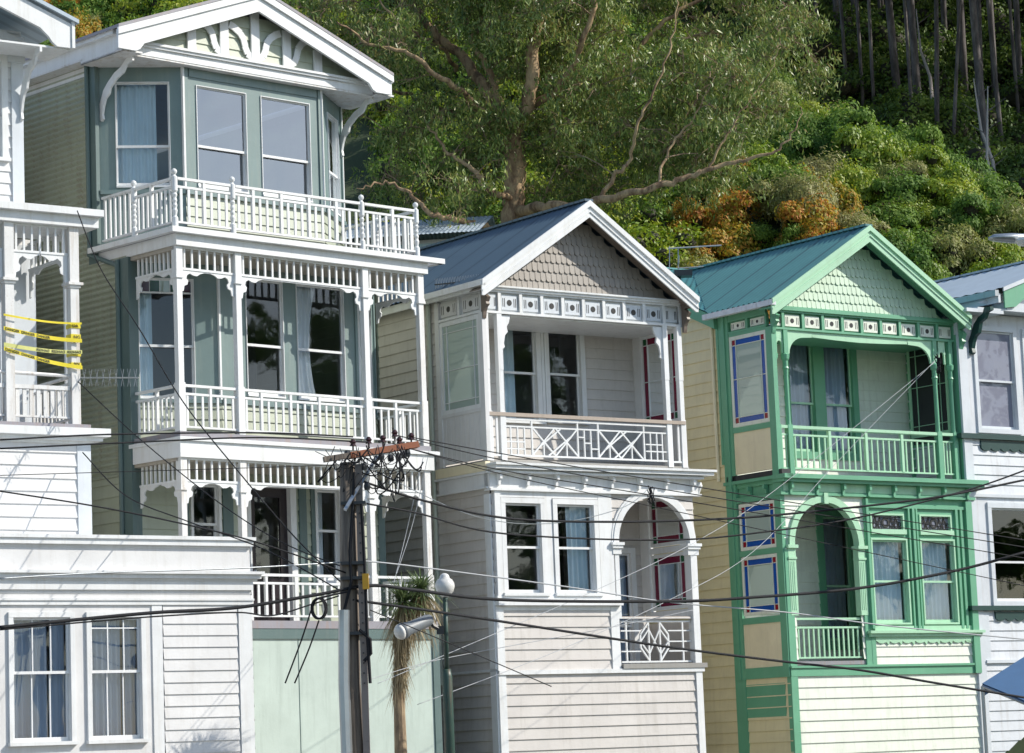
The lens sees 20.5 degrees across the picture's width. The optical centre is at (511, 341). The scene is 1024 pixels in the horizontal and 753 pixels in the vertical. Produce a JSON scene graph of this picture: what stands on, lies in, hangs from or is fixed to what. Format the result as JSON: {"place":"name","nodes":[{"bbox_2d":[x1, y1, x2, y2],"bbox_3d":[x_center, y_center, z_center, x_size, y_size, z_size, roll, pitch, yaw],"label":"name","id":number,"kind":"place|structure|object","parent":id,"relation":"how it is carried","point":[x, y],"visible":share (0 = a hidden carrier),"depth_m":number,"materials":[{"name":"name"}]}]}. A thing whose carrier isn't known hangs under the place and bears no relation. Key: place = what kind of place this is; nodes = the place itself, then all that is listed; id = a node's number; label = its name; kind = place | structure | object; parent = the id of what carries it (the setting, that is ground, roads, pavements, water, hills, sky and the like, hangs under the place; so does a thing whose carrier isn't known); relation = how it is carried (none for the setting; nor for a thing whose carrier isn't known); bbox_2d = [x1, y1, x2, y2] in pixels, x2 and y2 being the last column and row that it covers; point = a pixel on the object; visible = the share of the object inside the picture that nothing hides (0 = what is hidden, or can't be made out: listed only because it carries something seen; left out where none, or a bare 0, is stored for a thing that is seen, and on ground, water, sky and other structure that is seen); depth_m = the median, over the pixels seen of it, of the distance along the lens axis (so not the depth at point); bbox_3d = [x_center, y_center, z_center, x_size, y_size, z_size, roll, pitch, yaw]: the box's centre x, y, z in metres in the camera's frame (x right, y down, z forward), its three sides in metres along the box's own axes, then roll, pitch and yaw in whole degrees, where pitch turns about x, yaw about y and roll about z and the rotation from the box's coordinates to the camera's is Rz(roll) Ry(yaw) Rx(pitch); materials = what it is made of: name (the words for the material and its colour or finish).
{"place":"outdoors","nodes":[
{"label":"outdoors","id":0,"kind":"place"},
{"bbox_2d":[378,198,716,752],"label":"timber house","id":1,"kind":"structure","parent":0,"point":[553,334],"depth_m":48.60,"materials":[{"name":"white paint"}]},
{"bbox_2d":[503,330,545,424],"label":"window","id":2,"kind":"structure","parent":1,"relation":"in","point":[508,354],"depth_m":49.71,"materials":[{"name":"white paint"}]},
{"bbox_2d":[500,497,550,595],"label":"window","id":3,"kind":"structure","parent":1,"relation":"in","point":[539,503],"depth_m":47.49,"materials":[{"name":"white paint"}]},
{"bbox_2d":[543,333,590,424],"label":"window","id":4,"kind":"structure","parent":1,"relation":"in","point":[581,389],"depth_m":50.31,"materials":[{"name":"black glass"}]},
{"bbox_2d":[551,499,603,595],"bbox_3d":[1.044,3.502,48.068,1.000,1.640,0.296,4,-10,-36],"label":"window","id":5,"kind":"structure","parent":1,"relation":"in","point":[577,549],"depth_m":48.20,"materials":[{"name":"white paint"}]},
{"bbox_2d":[619,548,639,663],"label":"window","id":6,"kind":"structure","parent":1,"relation":"in","point":[629,553],"depth_m":50.36,"materials":[{"name":"white paint"}]},
{"bbox_2d":[640,330,677,427],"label":"stained window","id":7,"kind":"structure","parent":1,"relation":"in","point":[652,394],"depth_m":50.64,"materials":[{"name":"glass"}]},
{"bbox_2d":[649,499,685,547],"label":"stained window","id":8,"kind":"structure","parent":1,"relation":"in","point":[658,530],"depth_m":50.17,"materials":[{"name":"white paint"}]},
{"bbox_2d":[651,552,687,610],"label":"stained window","id":9,"kind":"structure","parent":1,"relation":"in","point":[669,579],"depth_m":49.97,"materials":[{"name":"grey glass"}]},
{"bbox_2d":[342,0,1023,752],"bbox_3d":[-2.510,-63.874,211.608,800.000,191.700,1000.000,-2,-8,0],"label":"hillside","id":10,"kind":"structure","parent":0,"point":[1008,524],"depth_m":74.05,"materials":[{"name":"green plant"}]},
{"bbox_2d":[77,0,126,18],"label":"bush","id":11,"kind":"object","parent":10,"relation":"on","point":[92,7],"visible":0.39,"depth_m":93.86,"materials":[{"name":"green plant"}]},
{"bbox_2d":[0,0,264,752],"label":"timber house","id":12,"kind":"structure","parent":10,"relation":"on","point":[177,684],"depth_m":40.25,"materials":[{"name":"white paint"}]},
{"bbox_2d":[0,54,10,161],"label":"window","id":13,"kind":"structure","parent":12,"relation":"in","point":[4,132],"depth_m":42.97,"materials":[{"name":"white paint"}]},
{"bbox_2d":[7,612,79,746],"bbox_3d":[-6.461,4.616,38.793,1.040,1.810,0.282,4,-10,-36],"label":"window","id":14,"kind":"structure","parent":12,"relation":"in","point":[27,652],"depth_m":38.87,"materials":[{"name":"white paint"}]},
{"bbox_2d":[85,612,150,743],"bbox_3d":[-5.534,4.677,39.456,0.960,1.810,0.276,4,-10,-36],"label":"window","id":15,"kind":"structure","parent":12,"relation":"in","point":[103,671],"depth_m":39.54,"materials":[{"name":"white paint"}]},
{"bbox_2d":[17,0,444,752],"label":"timber house","id":16,"kind":"structure","parent":10,"relation":"on","point":[195,152],"depth_m":45.56,"materials":[{"name":"white wood"}]},
{"bbox_2d":[115,82,170,187],"bbox_3d":[-5.922,-3.297,45.490,0.871,1.770,0.243,-1,-8,-8],"label":"window","id":17,"kind":"structure","parent":16,"relation":"in","point":[135,102],"depth_m":45.54,"materials":[{"name":"white paint"}]},
{"bbox_2d":[138,278,195,398],"bbox_3d":[-5.455,-0.018,44.598,0.911,1.990,0.232,1,-9,-23],"label":"window","id":18,"kind":"structure","parent":16,"relation":"in","point":[155,285],"depth_m":44.59,"materials":[{"name":"white paint"}]},
{"bbox_2d":[190,484,221,536],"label":"window","id":19,"kind":"structure","parent":16,"relation":"in","point":[217,525],"depth_m":44.93,"materials":[{"name":"white paint"}]},
{"bbox_2d":[195,85,248,193],"bbox_3d":[-4.730,-3.264,46.036,1.020,1.690,0.135,6,-12,-43],"label":"window","id":20,"kind":"structure","parent":16,"relation":"in","point":[221,114],"depth_m":46.08,"materials":[{"name":"grey glass"}]},
{"bbox_2d":[245,280,285,398],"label":"window","id":21,"kind":"structure","parent":16,"relation":"in","point":[281,357],"depth_m":45.69,"materials":[{"name":"black glass"}]},
{"bbox_2d":[247,482,299,620],"bbox_3d":[-3.886,3.420,45.591,1.010,2.300,0.150,6,-12,-43],"label":"door","id":22,"kind":"structure","parent":16,"relation":"in","point":[287,511],"depth_m":45.77,"materials":[{"name":"white paint"}]},
{"bbox_2d":[260,96,312,202],"bbox_3d":[-3.761,-3.168,46.944,1.040,1.690,0.135,6,-12,-43],"label":"window","id":23,"kind":"structure","parent":16,"relation":"in","point":[285,124],"depth_m":46.98,"materials":[{"name":"glass"}]},
{"bbox_2d":[295,284,346,402],"bbox_3d":[-3.174,0.048,46.340,1.000,1.950,0.224,6,-12,-43],"label":"window","id":24,"kind":"structure","parent":16,"relation":"in","point":[304,293],"depth_m":46.31,"materials":[{"name":"glass"}]},
{"bbox_2d":[315,489,339,582],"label":"window","id":25,"kind":"structure","parent":16,"relation":"in","point":[318,492],"depth_m":46.55,"materials":[{"name":"white paint"}]},
{"bbox_2d":[326,112,340,217],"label":"window","id":26,"kind":"structure","parent":16,"relation":"in","point":[334,122],"depth_m":48.49,"materials":[{"name":"white paint"}]},
{"bbox_2d":[100,0,709,267],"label":"undergrowth","id":27,"kind":"object","parent":10,"relation":"on","point":[653,242],"visible":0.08,"depth_m":77.45,"materials":[{"name":"green plant"}]},
{"bbox_2d":[345,215,494,252],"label":"hillside house","id":28,"kind":"structure","parent":10,"relation":"on","point":[442,231],"depth_m":64.06,"materials":[{"name":"white paint"}]},
{"bbox_2d":[281,0,845,236],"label":"gum tree","id":29,"kind":"object","parent":10,"relation":"on","point":[662,150],"visible":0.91,"depth_m":65.74,"materials":[{"name":"green plant"}]},
{"bbox_2d":[680,188,758,240],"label":"bush","id":30,"kind":"object","parent":10,"relation":"on","point":[744,205],"visible":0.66,"depth_m":72.76,"materials":[{"name":"orange plant"}]},
{"bbox_2d":[696,216,765,260],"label":"bush","id":31,"kind":"object","parent":10,"relation":"on","point":[726,249],"visible":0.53,"depth_m":71.23,"materials":[{"name":"orange plant"}]},
{"bbox_2d":[713,143,789,173],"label":"bush","id":32,"kind":"object","parent":10,"relation":"on","point":[767,160],"visible":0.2,"depth_m":76.29,"materials":[{"name":"green plant"}]},
{"bbox_2d":[732,218,781,249],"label":"bush","id":33,"kind":"object","parent":10,"relation":"on","point":[765,235],"visible":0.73,"depth_m":71.68,"materials":[{"name":"green plant"}]},
{"bbox_2d":[740,156,815,201],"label":"bush","id":34,"kind":"object","parent":10,"relation":"on","point":[775,170],"visible":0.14,"depth_m":74.12,"materials":[{"name":"green plant"}]},
{"bbox_2d":[745,167,820,224],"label":"bush","id":35,"kind":"object","parent":10,"relation":"on","point":[759,191],"visible":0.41,"depth_m":72.84,"materials":[{"name":"green plant"}]},
{"bbox_2d":[764,125,814,167],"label":"bush","id":36,"kind":"object","parent":10,"relation":"on","point":[795,155],"visible":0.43,"depth_m":77.77,"materials":[{"name":"green plant"}]},
{"bbox_2d":[762,165,842,229],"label":"bush","id":37,"kind":"object","parent":10,"relation":"on","point":[799,195],"visible":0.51,"depth_m":72.31,"materials":[{"name":"green plant"}]},
{"bbox_2d":[774,191,849,234],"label":"bush","id":38,"kind":"object","parent":10,"relation":"on","point":[790,212],"visible":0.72,"depth_m":71.12,"materials":[{"name":"orange plant"}]},
{"bbox_2d":[644,224,988,752],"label":"timber house","id":39,"kind":"structure","parent":10,"relation":"on","point":[765,405],"depth_m":53.14,"materials":[{"name":"green paint"}]},
{"bbox_2d":[729,330,769,427],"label":"stained window","id":40,"kind":"structure","parent":39,"relation":"in","point":[747,352],"depth_m":52.52,"materials":[{"name":"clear glass"}]},
{"bbox_2d":[739,500,775,550],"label":"stained window","id":41,"kind":"structure","parent":39,"relation":"in","point":[748,542],"depth_m":52.10,"materials":[{"name":"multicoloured glass"}]},
{"bbox_2d":[741,553,779,615],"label":"stained window","id":42,"kind":"structure","parent":39,"relation":"in","point":[759,573],"depth_m":51.94,"materials":[{"name":"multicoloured glass"}]},
{"bbox_2d":[783,345,823,459],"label":"window","id":43,"kind":"structure","parent":39,"relation":"in","point":[802,412],"depth_m":54.36,"materials":[{"name":"glass"}]},
{"bbox_2d":[815,507,861,649],"bbox_3d":[6.146,4.520,53.955,1.000,2.690,0.240,4,-10,-36],"label":"door","id":44,"kind":"structure","parent":39,"relation":"in","point":[830,561],"depth_m":54.01,"materials":[{"name":"green paint"}]},
{"bbox_2d":[818,347,862,460],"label":"window","id":45,"kind":"structure","parent":39,"relation":"in","point":[831,361],"depth_m":54.89,"materials":[{"name":"green paint"}]},
{"bbox_2d":[870,513,906,534],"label":"transom window","id":46,"kind":"structure","parent":39,"relation":"in","point":[877,528],"depth_m":53.10,"materials":[{"name":"green paint"}]},
{"bbox_2d":[870,538,911,624],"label":"window","id":47,"kind":"structure","parent":39,"relation":"in","point":[887,599],"depth_m":53.08,"materials":[{"name":"glass"}]},
{"bbox_2d":[906,344,950,438],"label":"side window","id":48,"kind":"structure","parent":39,"relation":"in","point":[921,397],"depth_m":55.32,"materials":[{"name":"black glass"}]},
{"bbox_2d":[919,514,953,534],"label":"transom window","id":49,"kind":"structure","parent":39,"relation":"in","point":[940,520],"depth_m":53.82,"materials":[{"name":"green paint"}]},
{"bbox_2d":[919,539,959,623],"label":"window","id":50,"kind":"structure","parent":39,"relation":"in","point":[935,598],"depth_m":53.80,"materials":[{"name":"clear glass"}]},
{"bbox_2d":[805,118,846,160],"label":"bush","id":51,"kind":"object","parent":10,"relation":"on","point":[819,142],"visible":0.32,"depth_m":77.91,"materials":[{"name":"green plant"}]},
{"bbox_2d":[795,142,857,179],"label":"bush","id":52,"kind":"object","parent":10,"relation":"on","point":[821,164],"visible":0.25,"depth_m":75.94,"materials":[{"name":"green plant"}]},
{"bbox_2d":[634,0,1023,204],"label":"forest undergrowth","id":53,"kind":"object","parent":10,"relation":"on","point":[887,93],"visible":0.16,"depth_m":122.42,"materials":[{"name":"green plant"}]},
{"bbox_2d":[810,172,863,215],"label":"bush","id":54,"kind":"object","parent":10,"relation":"on","point":[847,197],"visible":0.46,"depth_m":73.03,"materials":[{"name":"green plant"}]},
{"bbox_2d":[806,96,887,135],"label":"bush","id":55,"kind":"object","parent":10,"relation":"on","point":[863,116],"visible":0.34,"depth_m":78.66,"materials":[{"name":"green plant"}]},
{"bbox_2d":[821,154,878,207],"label":"bush","id":56,"kind":"object","parent":10,"relation":"on","point":[858,179],"visible":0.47,"depth_m":74.68,"materials":[{"name":"green plant"}]},
{"bbox_2d":[833,202,890,235],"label":"bush","id":57,"kind":"object","parent":10,"relation":"on","point":[857,220],"visible":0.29,"depth_m":71.22,"materials":[{"name":"green plant"}]},
{"bbox_2d":[831,119,910,176],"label":"bush","id":58,"kind":"object","parent":10,"relation":"on","point":[875,147],"visible":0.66,"depth_m":76.57,"materials":[{"name":"green plant"}]},
{"bbox_2d":[885,0,900,87],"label":"pine tree","id":59,"kind":"object","parent":10,"relation":"on","point":[895,73],"visible":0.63,"depth_m":121.41,"materials":[{"name":"brown plant"}]},
{"bbox_2d":[859,197,928,237],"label":"bush","id":60,"kind":"object","parent":10,"relation":"on","point":[910,218],"visible":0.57,"depth_m":72.62,"materials":[{"name":"green plant"}]},
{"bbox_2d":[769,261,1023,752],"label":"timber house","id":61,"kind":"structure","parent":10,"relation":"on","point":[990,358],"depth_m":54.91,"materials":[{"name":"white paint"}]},
{"bbox_2d":[971,325,1022,434],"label":"window","id":62,"kind":"structure","parent":61,"relation":"in","point":[995,359],"depth_m":55.36,"materials":[{"name":"white glass"}]},
{"bbox_2d":[986,502,1023,605],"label":"window","id":63,"kind":"structure","parent":61,"relation":"in","point":[990,506],"depth_m":54.60,"materials":[{"name":"white paint"}]},
{"bbox_2d":[866,163,929,209],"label":"bush","id":64,"kind":"object","parent":10,"relation":"on","point":[907,188],"visible":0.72,"depth_m":73.97,"materials":[{"name":"green plant"}]},
{"bbox_2d":[879,226,933,271],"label":"bush","id":65,"kind":"object","parent":10,"relation":"on","point":[917,257],"visible":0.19,"depth_m":68.67,"materials":[{"name":"green plant"}]},
{"bbox_2d":[907,0,920,99],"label":"pine tree","id":66,"kind":"object","parent":10,"relation":"on","point":[915,70],"visible":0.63,"depth_m":119.84,"materials":[{"name":"brown plant"}]},
{"bbox_2d":[886,115,945,150],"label":"bush","id":67,"kind":"object","parent":10,"relation":"on","point":[926,134],"visible":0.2,"depth_m":78.44,"materials":[{"name":"green plant"}]},
{"bbox_2d":[896,190,943,227],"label":"bush","id":68,"kind":"object","parent":10,"relation":"on","point":[927,207],"visible":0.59,"depth_m":73.24,"materials":[{"name":"green plant"}]},
{"bbox_2d":[894,143,952,179],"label":"bush","id":69,"kind":"object","parent":10,"relation":"on","point":[932,158],"visible":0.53,"depth_m":76.17,"materials":[{"name":"green plant"}]},
{"bbox_2d":[934,0,938,126],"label":"pine tree","id":70,"kind":"object","parent":10,"relation":"on","point":[936,61],"visible":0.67,"depth_m":116.28,"materials":[{"name":"brown plant"}]},
{"bbox_2d":[920,169,991,211],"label":"bush","id":71,"kind":"object","parent":10,"relation":"on","point":[940,189],"visible":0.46,"depth_m":73.64,"materials":[{"name":"green plant"}]},
{"bbox_2d":[928,159,983,185],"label":"bush","id":72,"kind":"object","parent":10,"relation":"on","point":[960,172],"visible":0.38,"depth_m":74.83,"materials":[{"name":"green plant"}]},
{"bbox_2d":[952,0,960,142],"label":"pine tree","id":73,"kind":"object","parent":10,"relation":"on","point":[956,69],"visible":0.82,"depth_m":115.64,"materials":[{"name":"brown plant"}]},
{"bbox_2d":[924,210,996,275],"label":"bush","id":74,"kind":"object","parent":10,"relation":"on","point":[967,250],"visible":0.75,"depth_m":70.69,"materials":[{"name":"green plant"}]},
{"bbox_2d":[956,0,968,99],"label":"pine tree","id":75,"kind":"object","parent":10,"relation":"on","point":[963,69],"visible":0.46,"depth_m":126.01,"materials":[{"name":"brown plant"}]},
{"bbox_2d":[925,188,1016,238],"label":"bush","id":76,"kind":"object","parent":10,"relation":"on","point":[968,209],"visible":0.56,"depth_m":72.00,"materials":[{"name":"green plant"}]},
{"bbox_2d":[969,0,990,150],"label":"pine tree","id":77,"kind":"object","parent":10,"relation":"on","point":[977,62],"visible":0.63,"depth_m":113.11,"materials":[{"name":"brown plant"}]},
{"bbox_2d":[964,169,1023,212],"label":"bush","id":78,"kind":"object","parent":10,"relation":"on","point":[991,187],"visible":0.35,"depth_m":74.24,"materials":[{"name":"green plant"}]},
{"bbox_2d":[986,0,1003,141],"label":"pine tree","id":79,"kind":"object","parent":10,"relation":"on","point":[994,68],"visible":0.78,"depth_m":117.15,"materials":[{"name":"brown plant"}]},
{"bbox_2d":[968,246,1023,269],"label":"bush","id":80,"kind":"object","parent":10,"relation":"on","point":[1012,256],"visible":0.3,"depth_m":69.93,"materials":[{"name":"green plant"}]},
{"bbox_2d":[975,181,1023,248],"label":"bush","id":81,"kind":"object","parent":10,"relation":"on","point":[1014,223],"visible":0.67,"depth_m":71.67,"materials":[{"name":"green plant"}]},
{"bbox_2d":[1013,0,1023,124],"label":"pine tree","id":82,"kind":"object","parent":10,"relation":"on","point":[1018,53],"visible":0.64,"depth_m":122.99,"materials":[{"name":"brown plant"}]},
{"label":"pavement","id":83,"kind":"structure","parent":0,"visible":0},
{"bbox_2d":[310,429,423,752],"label":"utility pole","id":84,"kind":"object","parent":83,"relation":"on","point":[354,645],"visible":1,"depth_m":36.79,"materials":[{"name":"wood"}]},
{"bbox_2d":[0,595,338,630],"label":"overhead wire","id":85,"kind":"object","parent":84,"relation":"attached to","point":[164,616],"visible":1,"depth_m":35.23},
{"bbox_2d":[0,562,340,578],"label":"overhead wire","id":86,"kind":"object","parent":84,"relation":"attached to","point":[166,570],"visible":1,"depth_m":35.35,"materials":[{"name":"metal"}]},
{"bbox_2d":[0,490,345,572],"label":"overhead wire","id":87,"kind":"object","parent":84,"relation":"attached to","point":[173,522],"visible":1,"depth_m":35.51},
{"bbox_2d":[0,432,352,440],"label":"overhead wire","id":88,"kind":"object","parent":84,"relation":"attached to","point":[175,433],"visible":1,"depth_m":35.74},
{"bbox_2d":[0,437,367,448],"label":"overhead wire","id":89,"kind":"object","parent":84,"relation":"attached to","point":[179,440],"visible":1,"depth_m":35.66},
{"bbox_2d":[77,210,339,581],"bbox_3d":[-4.446,0.601,39.404,0.410,5.966,5.914,5,-11,-42],"label":"overhead wire","id":90,"kind":"object","parent":84,"relation":"attached to","point":[191,412],"visible":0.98,"depth_m":39.28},
{"bbox_2d":[0,551,1023,628],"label":"overhead wire","id":91,"kind":"object","parent":84,"relation":"attached to","point":[450,595],"visible":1,"depth_m":38.53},
{"bbox_2d":[353,599,1023,698],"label":"overhead wire","id":92,"kind":"object","parent":84,"relation":"attached to","point":[651,644],"visible":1,"depth_m":40.88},
{"bbox_2d":[363,479,1023,522],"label":"overhead wire","id":93,"kind":"object","parent":84,"relation":"attached to","point":[653,521],"visible":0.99,"depth_m":41.24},
{"bbox_2d":[366,470,1023,540],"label":"overhead wire","id":94,"kind":"object","parent":84,"relation":"attached to","point":[680,539],"visible":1,"depth_m":41.03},
{"bbox_2d":[366,560,1023,639],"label":"overhead wire","id":95,"kind":"object","parent":84,"relation":"attached to","point":[687,603],"visible":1,"depth_m":41.16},
{"bbox_2d":[386,441,1023,585],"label":"overhead wire","id":96,"kind":"object","parent":84,"relation":"attached to","point":[710,518],"visible":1,"depth_m":41.39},
{"bbox_2d":[398,435,1023,546],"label":"overhead wire","id":97,"kind":"object","parent":84,"relation":"attached to","point":[707,496],"visible":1,"depth_m":41.44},
{"bbox_2d":[409,448,1022,557],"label":"overhead wire","id":98,"kind":"object","parent":84,"relation":"attached to","point":[711,505],"visible":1,"depth_m":41.45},
{"bbox_2d":[412,437,1023,539],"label":"overhead wire","id":99,"kind":"object","parent":84,"relation":"attached to","point":[709,488],"visible":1,"depth_m":41.48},
{"bbox_2d":[369,568,455,752],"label":"cabbage tree","id":100,"kind":"object","parent":83,"relation":"on","point":[401,651],"visible":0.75,"depth_m":39.91,"materials":[{"name":"green plant"}]},
{"bbox_2d":[435,573,454,752],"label":"lamp post","id":101,"kind":"object","parent":83,"relation":"on","point":[444,583],"visible":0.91,"depth_m":38.19,"materials":[{"name":"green metal"}]},
{"bbox_2d":[394,615,443,639],"bbox_3d":[-1.248,3.838,38.096,0.833,0.340,0.227,6,-12,-43],"label":"floodlight","id":102,"kind":"object","parent":101,"relation":"attached to","point":[402,631],"visible":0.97,"depth_m":37.98,"materials":[{"name":"silver metal"}]},
{"bbox_2d":[981,657,1023,752],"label":"canopy","id":103,"kind":"object","parent":83,"relation":"on","point":[1009,679],"visible":1,"depth_m":47.02,"materials":[{"name":"blue fabric"}]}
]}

